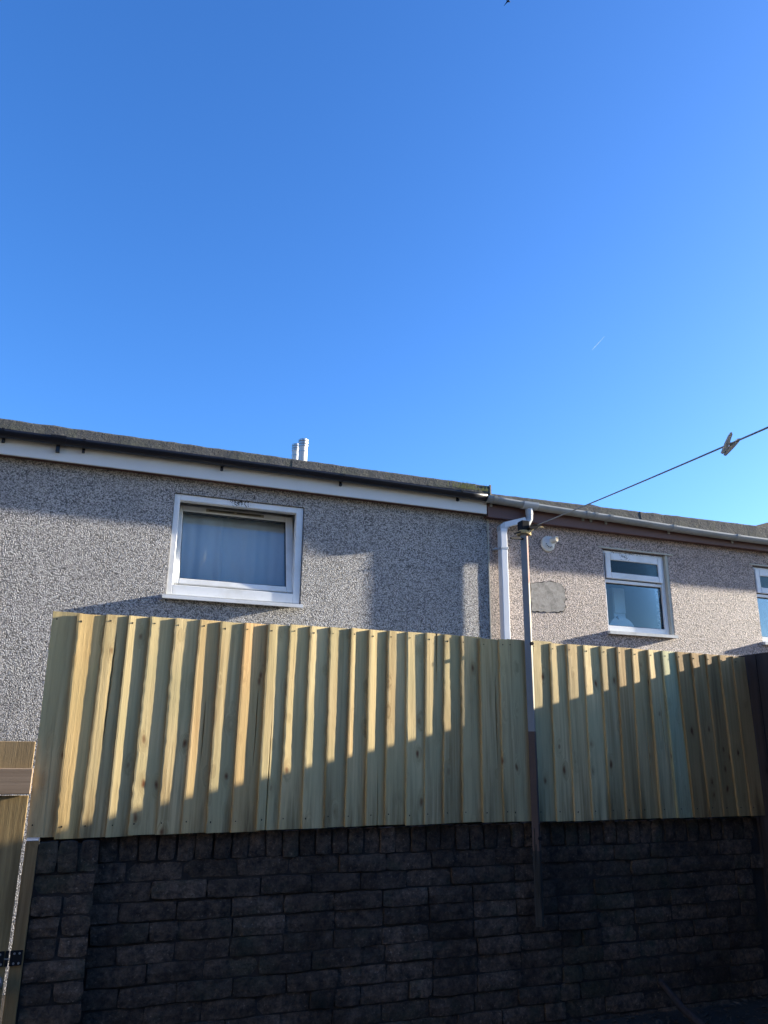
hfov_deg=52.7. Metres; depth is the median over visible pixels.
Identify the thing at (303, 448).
flue
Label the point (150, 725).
fence
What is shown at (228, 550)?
curtain
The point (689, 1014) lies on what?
timber offcut
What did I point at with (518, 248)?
sky
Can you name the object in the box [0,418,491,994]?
house
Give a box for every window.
[162,494,303,607]
[598,546,678,638]
[749,563,767,644]
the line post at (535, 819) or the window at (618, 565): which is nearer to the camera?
the line post at (535, 819)
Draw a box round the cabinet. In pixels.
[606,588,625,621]
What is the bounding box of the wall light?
[541,536,558,551]
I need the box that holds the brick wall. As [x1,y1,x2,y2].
[78,816,767,1023]
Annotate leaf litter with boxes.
[562,995,767,1023]
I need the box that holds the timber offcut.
[658,979,705,1023]
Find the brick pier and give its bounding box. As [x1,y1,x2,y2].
[15,837,98,1023]
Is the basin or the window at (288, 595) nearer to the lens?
the window at (288, 595)
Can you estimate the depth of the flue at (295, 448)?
9.65 m
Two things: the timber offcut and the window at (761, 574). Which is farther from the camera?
the window at (761, 574)
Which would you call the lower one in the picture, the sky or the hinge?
the hinge
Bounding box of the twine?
[517,527,538,536]
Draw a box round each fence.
[26,611,764,838]
[735,652,767,917]
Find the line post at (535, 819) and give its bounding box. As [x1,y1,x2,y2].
[510,520,543,926]
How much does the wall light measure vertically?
0.168 m
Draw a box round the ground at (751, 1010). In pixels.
[0,994,767,1023]
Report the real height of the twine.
0.052 m
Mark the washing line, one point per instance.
(758, 431)
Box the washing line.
[537,427,767,524]
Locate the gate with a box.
[0,741,35,1006]
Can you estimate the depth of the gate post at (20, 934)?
2.99 m
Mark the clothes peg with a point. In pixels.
(726, 449)
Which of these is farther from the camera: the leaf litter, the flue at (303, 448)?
the flue at (303, 448)
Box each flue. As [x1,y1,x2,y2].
[292,443,298,459]
[298,438,307,460]
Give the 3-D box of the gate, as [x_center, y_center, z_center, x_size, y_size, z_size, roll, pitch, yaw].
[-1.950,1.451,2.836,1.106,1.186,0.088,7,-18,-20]
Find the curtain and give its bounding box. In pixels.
[179,502,294,585]
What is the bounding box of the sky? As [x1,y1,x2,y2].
[0,0,767,525]
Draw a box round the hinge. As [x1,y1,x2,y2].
[0,950,22,966]
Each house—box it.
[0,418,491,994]
[484,494,767,655]
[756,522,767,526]
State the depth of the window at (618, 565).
8.48 m
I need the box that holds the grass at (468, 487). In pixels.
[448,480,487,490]
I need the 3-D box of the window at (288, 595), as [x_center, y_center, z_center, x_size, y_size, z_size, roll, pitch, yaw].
[-1.355,0.379,7.046,1.228,0.961,0.339,7,-18,-20]
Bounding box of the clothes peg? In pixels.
[721,432,739,455]
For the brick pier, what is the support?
on the ground at (751, 1010)
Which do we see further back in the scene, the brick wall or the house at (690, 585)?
the house at (690, 585)
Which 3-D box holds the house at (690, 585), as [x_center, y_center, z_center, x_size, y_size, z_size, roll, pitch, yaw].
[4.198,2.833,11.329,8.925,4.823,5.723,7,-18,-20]
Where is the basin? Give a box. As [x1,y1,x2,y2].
[608,616,633,626]
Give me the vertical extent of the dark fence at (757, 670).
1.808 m
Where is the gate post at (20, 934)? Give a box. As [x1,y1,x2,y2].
[2,837,39,1023]

